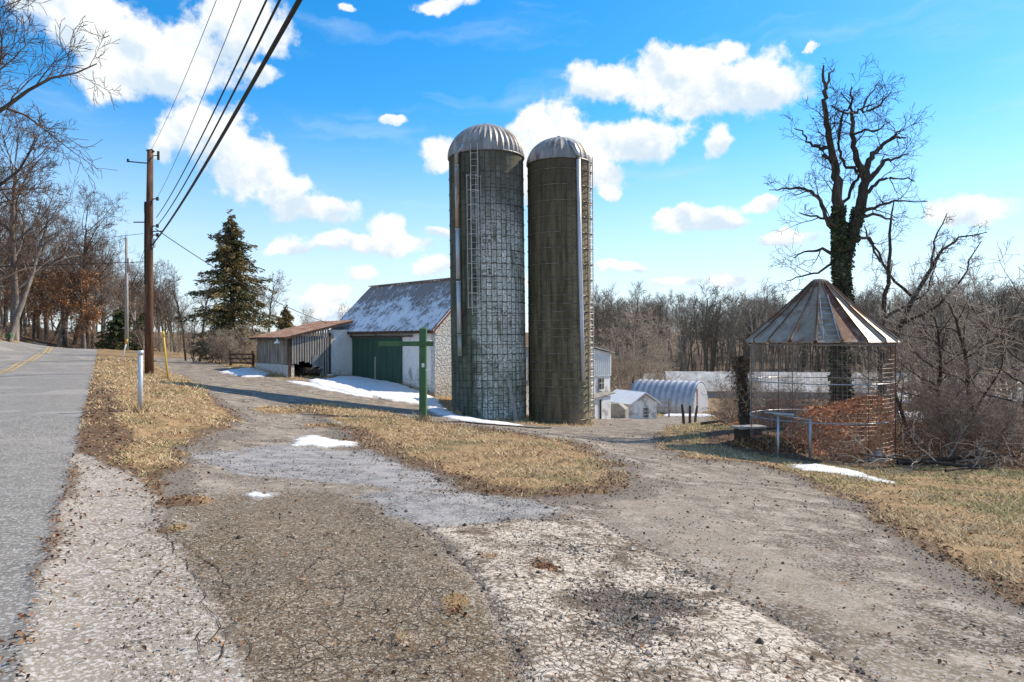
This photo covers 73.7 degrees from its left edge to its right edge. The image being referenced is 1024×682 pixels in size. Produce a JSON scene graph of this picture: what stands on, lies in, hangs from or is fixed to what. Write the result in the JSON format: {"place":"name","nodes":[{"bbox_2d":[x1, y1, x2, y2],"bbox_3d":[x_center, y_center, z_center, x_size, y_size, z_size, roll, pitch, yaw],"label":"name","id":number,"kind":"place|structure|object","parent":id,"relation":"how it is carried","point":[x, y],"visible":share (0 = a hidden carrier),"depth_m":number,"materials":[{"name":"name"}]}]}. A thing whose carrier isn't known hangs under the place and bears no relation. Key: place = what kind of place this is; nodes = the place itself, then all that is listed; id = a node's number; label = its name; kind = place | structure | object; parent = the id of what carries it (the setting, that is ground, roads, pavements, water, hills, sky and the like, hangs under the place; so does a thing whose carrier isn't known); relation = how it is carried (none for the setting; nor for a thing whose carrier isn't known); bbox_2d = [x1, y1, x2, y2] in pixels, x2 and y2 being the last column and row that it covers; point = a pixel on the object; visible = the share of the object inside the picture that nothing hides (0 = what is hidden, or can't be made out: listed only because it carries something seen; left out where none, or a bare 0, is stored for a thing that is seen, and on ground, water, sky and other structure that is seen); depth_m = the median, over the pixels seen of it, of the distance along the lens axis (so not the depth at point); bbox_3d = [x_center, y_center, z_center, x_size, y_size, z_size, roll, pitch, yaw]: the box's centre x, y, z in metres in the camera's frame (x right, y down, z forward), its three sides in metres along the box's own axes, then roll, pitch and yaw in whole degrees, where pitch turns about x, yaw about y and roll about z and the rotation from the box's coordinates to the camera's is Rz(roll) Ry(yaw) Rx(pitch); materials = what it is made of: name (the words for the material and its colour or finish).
{"place":"outdoors","nodes":[
{"label":"outdoors","id":0,"kind":"place"},
{"bbox_2d":[0,340,98,681],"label":"road","id":1,"kind":"structure","parent":0,"point":[43,397],"depth_m":9.76,"materials":[{"name":"asphalt"}]},
{"bbox_2d":[0,322,1023,640],"bbox_3d":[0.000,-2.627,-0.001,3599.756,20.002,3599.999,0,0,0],"label":"ground","id":2,"kind":"structure","parent":0,"point":[460,448],"depth_m":13.40,"materials":[{"name":"plant"}]},
{"bbox_2d":[0,218,51,339],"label":"bare tree","id":3,"kind":"object","parent":2,"relation":"on","point":[33,332],"visible":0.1,"depth_m":101.78,"materials":[{"name":"brown plant"}]},
{"bbox_2d":[0,256,55,338],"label":"beech tree","id":4,"kind":"object","parent":2,"relation":"on","point":[3,302],"visible":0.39,"depth_m":98.50,"materials":[{"name":"brown plant"}]},
{"bbox_2d":[0,157,56,285],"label":"bare tree","id":5,"kind":"object","parent":2,"relation":"on","point":[7,194],"visible":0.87,"depth_m":72.27,"materials":[{"name":"brown plant"}]},
{"bbox_2d":[0,203,67,339],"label":"bare tree","id":6,"kind":"object","parent":2,"relation":"on","point":[38,328],"visible":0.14,"depth_m":106.46,"materials":[{"name":"brown plant"}]},
{"bbox_2d":[0,163,69,298],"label":"bare tree","id":7,"kind":"object","parent":2,"relation":"on","point":[3,261],"visible":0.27,"depth_m":91.12,"materials":[{"name":"brown plant"}]},
{"bbox_2d":[0,185,76,342],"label":"bare tree","id":8,"kind":"object","parent":2,"relation":"on","point":[15,319],"visible":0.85,"depth_m":81.25,"materials":[{"name":"grey plant"}]},
{"bbox_2d":[0,204,76,341],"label":"bare tree","id":9,"kind":"object","parent":2,"relation":"on","point":[46,327],"visible":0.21,"depth_m":104.70,"materials":[{"name":"brown wood"}]},
{"bbox_2d":[30,226,72,345],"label":"bare tree","id":10,"kind":"object","parent":2,"relation":"on","point":[65,336],"visible":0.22,"depth_m":103.72,"materials":[{"name":"brown plant"}]},
{"bbox_2d":[0,99,103,340],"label":"bare tree","id":11,"kind":"object","parent":2,"relation":"on","point":[16,287],"visible":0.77,"depth_m":83.16,"materials":[{"name":"grey plant"}]},
{"bbox_2d":[0,0,121,222],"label":"bare tree","id":12,"kind":"object","parent":2,"relation":"on","point":[12,101],"visible":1,"depth_m":43.98,"materials":[{"name":"brown plant"}]},
{"bbox_2d":[19,257,106,346],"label":"beech tree","id":13,"kind":"object","parent":2,"relation":"on","point":[69,311],"visible":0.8,"depth_m":98.54,"materials":[{"name":"brown plant"}]},
{"bbox_2d":[0,324,129,349],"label":"undergrowth","id":14,"kind":"object","parent":2,"relation":"on","point":[41,337],"visible":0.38,"depth_m":106.44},
{"bbox_2d":[1,182,142,348],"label":"bare tree","id":15,"kind":"object","parent":2,"relation":"on","point":[93,233],"visible":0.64,"depth_m":102.31,"materials":[{"name":"brown plant"}]},
{"bbox_2d":[42,217,144,348],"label":"bare tree","id":16,"kind":"object","parent":2,"relation":"on","point":[83,341],"visible":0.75,"depth_m":99.16,"materials":[{"name":"brown plant"}]},
{"bbox_2d":[62,231,144,348],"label":"bare tree","id":17,"kind":"object","parent":2,"relation":"on","point":[101,322],"visible":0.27,"depth_m":104.14,"materials":[{"name":"brown plant"}]},
{"bbox_2d":[88,268,128,314],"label":"bare tree","id":18,"kind":"object","parent":2,"relation":"on","point":[108,288],"visible":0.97,"depth_m":95.96,"materials":[{"name":"grey plant"}]},
{"bbox_2d":[93,307,143,349],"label":"evergreen tree","id":19,"kind":"object","parent":2,"relation":"on","point":[116,329],"visible":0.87,"depth_m":85.40,"materials":[{"name":"green plant"}]},
{"bbox_2d":[108,261,143,349],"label":"bare tree","id":20,"kind":"object","parent":2,"relation":"on","point":[129,307],"visible":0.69,"depth_m":98.17,"materials":[{"name":"brown plant"}]},
{"bbox_2d":[109,254,144,342],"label":"bare tree","id":21,"kind":"object","parent":2,"relation":"on","point":[135,290],"visible":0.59,"depth_m":106.15,"materials":[{"name":"brown wood"}]},
{"bbox_2d":[125,238,129,350],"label":"utility pole","id":22,"kind":"object","parent":2,"relation":"on","point":[127,266],"visible":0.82,"depth_m":73.86,"materials":[{"name":"wood"}]},
{"bbox_2d":[137,350,143,411],"bbox_3d":[-8.166,0.985,15.000,0.132,1.562,0.120,0,0,0],"label":"marker post","id":23,"kind":"object","parent":2,"relation":"on","point":[140,353],"visible":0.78,"depth_m":14.96,"materials":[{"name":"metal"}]},
{"bbox_2d":[122,312,159,350],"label":"evergreen tree","id":24,"kind":"object","parent":2,"relation":"on","point":[141,321],"visible":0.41,"depth_m":87.54,"materials":[{"name":"green plant"}]},
{"bbox_2d":[113,260,171,324],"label":"bare tree","id":25,"kind":"object","parent":2,"relation":"on","point":[129,317],"visible":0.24,"depth_m":112.22,"materials":[{"name":"grey plant"}]},
{"bbox_2d":[127,149,160,373],"bbox_3d":[-18.287,-3.691,34.000,1.792,11.750,0.419,0,0,0],"label":"utility pole","id":26,"kind":"object","parent":2,"relation":"on","point":[149,240],"visible":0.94,"depth_m":33.86,"materials":[{"name":"wood"}]},
{"bbox_2d":[156,0,266,217],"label":"overhead wire","id":27,"kind":"object","parent":26,"relation":"attached to","point":[254,25],"visible":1,"depth_m":14.06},
{"bbox_2d":[157,0,280,225],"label":"overhead wire","id":28,"kind":"object","parent":26,"relation":"attached to","point":[257,45],"visible":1,"depth_m":13.09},
{"bbox_2d":[152,0,302,244],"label":"overhead wire","id":29,"kind":"object","parent":26,"relation":"attached to","point":[289,17],"visible":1,"depth_m":11.42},
{"bbox_2d":[124,318,170,349],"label":"bare shrub","id":30,"kind":"object","parent":2,"relation":"on","point":[142,334],"visible":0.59,"depth_m":83.90,"materials":[{"name":"brown plant"}]},
{"bbox_2d":[119,257,185,351],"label":"bare tree","id":31,"kind":"object","parent":2,"relation":"on","point":[157,292],"visible":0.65,"depth_m":107.17,"materials":[{"name":"grey plant"}]},
{"bbox_2d":[0,238,349,351],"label":"woods","id":32,"kind":"object","parent":2,"relation":"on","point":[165,303],"visible":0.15,"depth_m":119.99,"materials":[{"name":"plant"}]},
{"bbox_2d":[153,267,204,360],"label":"bare tree","id":33,"kind":"object","parent":2,"relation":"on","point":[175,297],"visible":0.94,"depth_m":61.59,"materials":[{"name":"brown plant"}]},
{"bbox_2d":[166,321,226,361],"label":"bare shrub","id":34,"kind":"object","parent":2,"relation":"on","point":[190,341],"visible":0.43,"depth_m":56.76,"materials":[{"name":"brown plant"}]},
{"bbox_2d":[180,316,232,362],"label":"bare shrub","id":35,"kind":"object","parent":2,"relation":"on","point":[194,339],"visible":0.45,"depth_m":52.78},
{"bbox_2d":[199,325,240,363],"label":"bare shrub","id":36,"kind":"object","parent":2,"relation":"on","point":[220,349],"visible":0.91,"depth_m":49.53,"materials":[{"name":"brown plant"}]},
{"bbox_2d":[174,209,284,362],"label":"evergreen tree","id":37,"kind":"object","parent":2,"relation":"on","point":[228,254],"visible":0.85,"depth_m":54.47,"materials":[{"name":"green plant"}]},
{"bbox_2d":[207,320,261,363],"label":"bare shrub","id":38,"kind":"object","parent":2,"relation":"on","point":[238,343],"visible":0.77,"depth_m":51.21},
{"bbox_2d":[229,351,253,366],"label":"field gate","id":39,"kind":"structure","parent":2,"relation":"on","point":[234,354],"depth_m":47.51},
{"bbox_2d":[257,269,290,332],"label":"bare tree","id":40,"kind":"object","parent":2,"relation":"on","point":[271,301],"visible":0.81,"depth_m":62.39,"materials":[{"name":"brown plant"}]},
{"bbox_2d":[275,304,294,330],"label":"evergreen tree","id":41,"kind":"object","parent":2,"relation":"on","point":[287,317],"visible":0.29,"depth_m":65.75,"materials":[{"name":"green plant"}]},
{"bbox_2d":[248,320,353,377],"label":"lean to","id":42,"kind":"object","parent":2,"relation":"on","point":[291,352],"visible":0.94,"depth_m":45.06,"materials":[{"name":"wood"}]},
{"bbox_2d":[125,365,594,425],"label":"weeds","id":43,"kind":"object","parent":2,"relation":"on","point":[144,410],"visible":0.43,"depth_m":32.41,"materials":[{"name":"beige plant"}]},
{"bbox_2d":[330,278,451,396],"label":"barn","id":44,"kind":"structure","parent":2,"relation":"on","point":[402,311],"depth_m":43.31,"materials":[{"name":"white paint"}]},
{"bbox_2d":[352,337,374,378],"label":"barn door","id":45,"kind":"structure","parent":44,"relation":"in","point":[363,349],"depth_m":45.27,"materials":[{"name":"wood"}]},
{"bbox_2d":[375,337,401,383],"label":"barn door","id":46,"kind":"structure","parent":44,"relation":"in","point":[388,359],"depth_m":43.15,"materials":[{"name":"wood"}]},
{"bbox_2d":[427,403,537,425],"bbox_3d":[-1.687,3.538,31.011,6.516,1.034,12.920,0,0,0],"label":"snow patch","id":47,"kind":"object","parent":2,"relation":"on","point":[440,411],"visible":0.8,"depth_m":28.76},
{"bbox_2d":[447,123,526,419],"bbox_3d":[-1.294,-2.923,33.975,4.050,15.791,3.872,0,0,-31],"label":"silo","id":48,"kind":"object","parent":2,"relation":"on","point":[487,254],"visible":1,"depth_m":32.37,"materials":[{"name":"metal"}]},
{"bbox_2d":[0,372,1023,681],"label":"fallen leaves","id":49,"kind":"object","parent":2,"relation":"on","point":[466,614],"depth_m":8.63,"materials":[{"name":"plant"}]},
{"bbox_2d":[526,136,594,424],"bbox_3d":[2.427,-2.450,34.200,3.368,15.600,3.290,0,0,0],"label":"silo","id":50,"kind":"object","parent":2,"relation":"on","point":[560,311],"visible":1,"depth_m":32.78,"materials":[{"name":"concrete"}]},
{"bbox_2d":[526,346,614,418],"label":"dairy building","id":51,"kind":"structure","parent":2,"relation":"on","point":[602,392],"depth_m":40.78,"materials":[{"name":"white paint"}]},
{"bbox_2d":[600,399,609,418],"bbox_3d":[5.421,4.450,39.947,0.920,2.100,0.070,0,0,-45],"label":"entry door","id":52,"kind":"structure","parent":51,"relation":"in","point":[604,404],"depth_m":39.91,"materials":[{"name":"white paint"}]},
{"bbox_2d":[611,402,628,417],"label":"stone pier","id":53,"kind":"structure","parent":2,"relation":"on","point":[619,409],"depth_m":46.59,"materials":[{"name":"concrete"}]},
{"bbox_2d":[592,322,650,388],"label":"bare tree","id":54,"kind":"object","parent":2,"relation":"on","point":[595,332],"visible":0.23,"depth_m":87.86,"materials":[{"name":"grey plant"}]},
{"bbox_2d":[610,389,660,418],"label":"shed","id":55,"kind":"structure","parent":2,"relation":"on","point":[640,405],"depth_m":49.19,"materials":[{"name":"white paint"}]},
{"bbox_2d":[596,302,685,391],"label":"bare tree","id":56,"kind":"object","parent":2,"relation":"on","point":[616,367],"visible":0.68,"depth_m":70.10,"materials":[{"name":"plant"}]},
{"bbox_2d":[640,338,677,379],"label":"bare tree","id":57,"kind":"object","parent":2,"relation":"on","point":[662,364],"visible":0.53,"depth_m":92.20,"materials":[{"name":"grey plant"}]},
{"bbox_2d":[630,379,708,413],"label":"arched hut","id":58,"kind":"object","parent":2,"relation":"on","point":[686,394],"visible":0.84,"depth_m":62.06,"materials":[{"name":"white"}]},
{"bbox_2d":[700,376,772,422],"bbox_3d":[9.780,2.639,29.094,3.320,2.574,3.077,0,0,-19],"label":"bare shrub","id":59,"kind":"object","parent":2,"relation":"on","point":[725,403],"visible":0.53,"depth_m":29.04,"materials":[{"name":"brown plant"}]},
{"bbox_2d":[723,347,772,424],"bbox_3d":[8.299,1.949,23.908,1.783,3.489,1.338,0,0,22],"label":"tree stump","id":60,"kind":"object","parent":2,"relation":"on","point":[741,381],"visible":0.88,"depth_m":23.84,"materials":[{"name":"brown plant"}]},
{"bbox_2d":[730,424,766,439],"bbox_3d":[7.454,2.934,21.508,1.000,0.520,0.550,0,0,-22],"label":"wooden trough","id":61,"kind":"object","parent":2,"relation":"on","point":[740,431],"visible":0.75,"depth_m":21.34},
{"bbox_2d":[707,361,809,408],"bbox_3d":[14.491,3.042,39.626,4.924,4.118,5.313,0,0,-42],"label":"bare shrub","id":62,"kind":"object","parent":2,"relation":"on","point":[760,371],"visible":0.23,"depth_m":39.73,"materials":[{"name":"brown plant"}]},
{"bbox_2d":[727,433,808,453],"bbox_3d":[7.795,3.152,20.779,3.186,0.631,2.806,0,0,0],"label":"leaf drift","id":63,"kind":"object","parent":2,"relation":"on","point":[748,442],"visible":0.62,"depth_m":20.31,"materials":[{"name":"plant"}]},
{"bbox_2d":[731,388,812,427],"bbox_3d":[10.210,2.649,26.736,2.885,2.198,2.442,0,0,-16],"label":"bare shrub","id":64,"kind":"object","parent":2,"relation":"on","point":[774,400],"visible":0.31,"depth_m":26.32,"materials":[{"name":"brown plant"}]},
{"bbox_2d":[728,399,817,430],"bbox_3d":[11.192,3.055,27.482,5.405,1.537,3.398,0,0,0],"label":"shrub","id":65,"kind":"object","parent":2,"relation":"on","point":[737,421],"visible":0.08,"depth_m":26.99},
{"bbox_2d":[665,371,891,398],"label":"long shed","id":66,"kind":"structure","parent":2,"relation":"on","point":[696,376],"depth_m":82.73,"materials":[{"name":"metal"}]},
{"bbox_2d":[754,370,812,429],"bbox_3d":[10.290,2.278,25.731,2.514,2.633,2.773,0,0,33],"label":"bare shrub","id":67,"kind":"object","parent":2,"relation":"on","point":[783,402],"visible":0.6,"depth_m":25.54,"materials":[{"name":"brown plant"}]},
{"bbox_2d":[765,411,811,459],"bbox_3d":[7.517,2.730,18.534,1.225,1.642,0.232,0,0,0],"label":"pipe frame","id":68,"kind":"object","parent":2,"relation":"on","point":[789,415],"visible":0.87,"depth_m":18.48,"materials":[{"name":"metal"}]},
{"bbox_2d":[591,262,1023,401],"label":"woods","id":69,"kind":"object","parent":2,"relation":"on","point":[754,315],"visible":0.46,"depth_m":115.48,"materials":[{"name":"plant"}]},
{"bbox_2d":[702,406,912,430],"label":"undergrowth","id":70,"kind":"object","parent":2,"relation":"on","point":[735,415],"visible":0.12,"depth_m":29.18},
{"bbox_2d":[769,370,857,411],"bbox_3d":[11.803,2.443,26.908,3.653,2.831,3.385,0,0,15],"label":"bare shrub","id":71,"kind":"object","parent":2,"relation":"on","point":[819,397],"visible":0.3,"depth_m":26.39,"materials":[{"name":"brown plant"}]},
{"bbox_2d":[745,279,900,460],"bbox_3d":[9.320,0.845,20.700,4.265,5.470,4.265,0,0,0],"label":"corn crib","id":72,"kind":"object","parent":2,"relation":"on","point":[819,311],"visible":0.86,"depth_m":19.61,"materials":[{"name":"metal"}]},
{"bbox_2d":[776,394,893,461],"bbox_3d":[9.323,2.566,20.700,3.999,1.828,4.001,0,0,0],"label":"chip heap","id":73,"kind":"object","parent":72,"relation":"in","point":[832,412],"visible":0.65,"depth_m":20.11,"materials":[{"name":"wood"}]},
{"bbox_2d":[886,343,895,455],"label":"post","id":74,"kind":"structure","parent":72,"relation":"in","point":[894,360],"depth_m":20.07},
{"bbox_2d":[788,464,895,483],"bbox_3d":[7.401,3.049,15.508,2.757,0.434,4.702,0,0,0],"label":"snow patch","id":75,"kind":"object","parent":2,"relation":"on","point":[821,468],"visible":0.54,"depth_m":15.76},
{"bbox_2d":[763,55,935,402],"bbox_3d":[13.425,-4.266,27.086,6.635,14.821,4.229,0,0,0],"label":"ivy tree","id":76,"kind":"object","parent":2,"relation":"on","point":[844,237],"visible":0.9,"depth_m":26.92,"materials":[{"name":"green plant"}]},
{"bbox_2d":[837,287,931,440],"bbox_3d":[13.576,1.044,24.969,3.434,6.090,4.041,0,0,23],"label":"young tree","id":77,"kind":"object","parent":2,"relation":"on","point":[897,399],"visible":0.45,"depth_m":25.10,"materials":[{"name":"brown plant"}]},
{"bbox_2d":[854,303,946,412],"bbox_3d":[18.344,1.544,33.429,3.588,6.890,4.330,0,0,-30],"label":"young tree","id":78,"kind":"object","parent":2,"relation":"on","point":[861,375],"visible":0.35,"depth_m":33.13,"materials":[{"name":"brown plant"}]},
{"bbox_2d":[837,428,981,472],"bbox_3d":[9.991,3.206,17.466,3.055,1.978,2.301,0,0,-28],"label":"fallen branch","id":79,"kind":"object","parent":2,"relation":"on","point":[916,461],"visible":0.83,"depth_m":17.39,"materials":[{"name":"wood"}]},
{"bbox_2d":[860,202,989,397],"bbox_3d":[18.450,-0.544,30.088,6.660,11.110,2.478,0,0,0],"label":"bare tree","id":80,"kind":"object","parent":2,"relation":"on","point":[887,289],"visible":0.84,"depth_m":30.00,"materials":[{"name":"brown plant"}]},
{"bbox_2d":[893,288,981,391],"bbox_3d":[20.929,1.164,33.734,4.077,7.830,4.920,0,0,27],"label":"young tree","id":81,"kind":"object","parent":2,"relation":"on","point":[932,327],"visible":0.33,"depth_m":33.53,"materials":[{"name":"brown plant"}]},
{"bbox_2d":[886,293,989,401],"bbox_3d":[19.480,1.225,30.726,3.588,6.890,4.330,0,0,-38],"label":"young tree","id":82,"kind":"object","parent":2,"relation":"on","point":[945,331],"visible":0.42,"depth_m":30.98,"materials":[{"name":"brown plant"}]},
{"bbox_2d":[863,260,1023,447],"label":"young tree","id":83,"kind":"object","parent":2,"relation":"on","point":[940,357],"visible":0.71,"depth_m":20.80,"materials":[{"name":"brown plant"}]},
{"bbox_2d":[875,341,1023,449],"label":"bare shrub","id":84,"kind":"object","parent":2,"relation":"on","point":[989,398],"visible":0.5,"depth_m":21.15,"materials":[{"name":"brown plant"}]},
{"bbox_2d":[877,336,1023,428],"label":"bare shrub","id":85,"kind":"object","parent":2,"relation":"on","point":[943,386],"visible":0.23,"depth_m":23.55,"materials":[{"name":"brown plant"}]},
{"bbox_2d":[879,237,1023,453],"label":"young tree","id":86,"kind":"object","parent":2,"relation":"on","point":[962,342],"visible":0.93,"depth_m":20.13,"materials":[{"name":"brown plant"}]},
{"bbox_2d":[889,346,1023,462],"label":"bare shrub","id":87,"kind":"object","parent":2,"relation":"on","point":[951,421],"visible":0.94,"depth_m":18.82,"materials":[{"name":"brown plant"}]},
{"bbox_2d":[901,383,1011,446],"bbox_3d":[14.527,2.495,22.405,3.326,2.533,2.815,0,0,9],"label":"bare shrub","id":88,"kind":"object","parent":2,"relation":"on","point":[958,410],"visible":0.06,"depth_m":22.39,"materials":[{"name":"brown plant"}]},
{"bbox_2d":[893,413,1023,470],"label":"undergrowth","id":89,"kind":"object","parent":2,"relation":"on","point":[901,433],"visible":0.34,"depth_m":19.41,"materials":[{"name":"plant"}]},
{"bbox_2d":[917,366,1023,458],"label":"bare shrub","id":90,"kind":"object","parent":2,"relation":"on","point":[997,415],"visible":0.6,"depth_m":18.84,"materials":[{"name":"brown plant"}]},
{"bbox_2d":[922,398,1023,454],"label":"bare shrub","id":91,"kind":"object","parent":2,"relation":"on","point":[976,433],"visible":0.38,"depth_m":19.54,"materials":[{"name":"brown plant"}]},
{"bbox_2d":[932,260,1023,437],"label":"young tree","id":92,"kind":"object","parent":2,"relation":"on","point":[984,331],"visible":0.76,"depth_m":25.27,"materials":[{"name":"brown plant"}]},
{"bbox_2d":[936,236,1023,419],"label":"young tree","id":93,"kind":"object","parent":2,"relation":"on","point":[999,333],"visible":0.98,"depth_m":18.82,"materials":[{"name":"brown plant"}]},
{"bbox_2d":[944,443,1022,471],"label":"fallen branch","id":94,"kind":"object","parent":2,"relation":"on","point":[963,468],"visible":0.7,"depth_m":17.01,"materials":[{"name":"wood"}]},
{"bbox_2d":[987,383,1023,454],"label":"bare shrub","id":95,"kind":"object","parent":2,"relation":"on","point":[1008,413],"visible":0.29,"depth_m":20.49,"materials":[{"name":"brown plant"}]},
{"bbox_2d":[0,0,1023,332],"label":"sky","id":96,"kind":"structure","parent":0,"point":[334,164],"materials":[{"name":"blue"}]},
{"bbox_2d":[18,356,1023,681],"bbox_3d":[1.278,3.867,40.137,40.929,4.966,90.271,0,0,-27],"label":"driveway","id":97,"kind":"structure","parent":0,"point":[62,644],"depth_m":4.99,"materials":[{"name":"gravel"}]},
{"bbox_2d":[217,368,269,377],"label":"snow patch","id":98,"kind":"object","parent":97,"relation":"on","point":[246,372],"visible":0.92,"depth_m":43.00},
{"bbox_2d":[241,490,280,506],"bbox_3d":[-2.948,1.803,7.759,1.415,0.206,1.870,0,0,0],"label":"snow patch","id":99,"kind":"object","parent":97,"relation":"on","point":[254,495],"visible":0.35,"depth_m":7.95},
{"bbox_2d":[288,435,358,448],"bbox_3d":[-3.866,2.112,14.177,2.385,0.211,2.721,0,0,0],"label":"snow patch","id":100,"kind":"object","parent":97,"relation":"on","point":[317,441],"visible":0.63,"depth_m":13.80,"materials":[{"name":"snow"}]},
{"bbox_2d":[276,380,379,398],"bbox_3d":[-10.655,2.744,38.188,8.971,0.904,2.332,0,0,35],"label":"snow patch","id":101,"kind":"object","parent":97,"relation":"on","point":[302,383],"visible":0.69,"depth_m":37.35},
{"bbox_2d":[307,376,443,407],"bbox_3d":[-8.024,2.905,39.300,11.968,1.339,6.216,0,0,42],"label":"snow patch","id":102,"kind":"object","parent":97,"relation":"on","point":[388,390],"visible":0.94,"depth_m":38.83,"materials":[{"name":"snow"}]},
{"bbox_2d":[379,327,433,419],"bbox_3d":[-3.386,1.173,21.999,1.780,3.270,0.295,0,0,4],"label":"sign post","id":103,"kind":"object","parent":97,"relation":"on","point":[422,343],"visible":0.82,"depth_m":21.89,"materials":[{"name":"green paint"}]},
{"bbox_2d":[430,420,550,428],"bbox_3d":[-1.151,2.890,23.953,1.700,1.037,7.405,0,0,32],"label":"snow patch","id":104,"kind":"object","parent":97,"relation":"on","point":[494,424],"visible":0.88,"depth_m":24.79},
{"bbox_2d":[125,461,917,670],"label":"pavement cracks","id":105,"kind":"object","parent":97,"relation":"on","point":[302,597],"visible":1,"depth_m":4.25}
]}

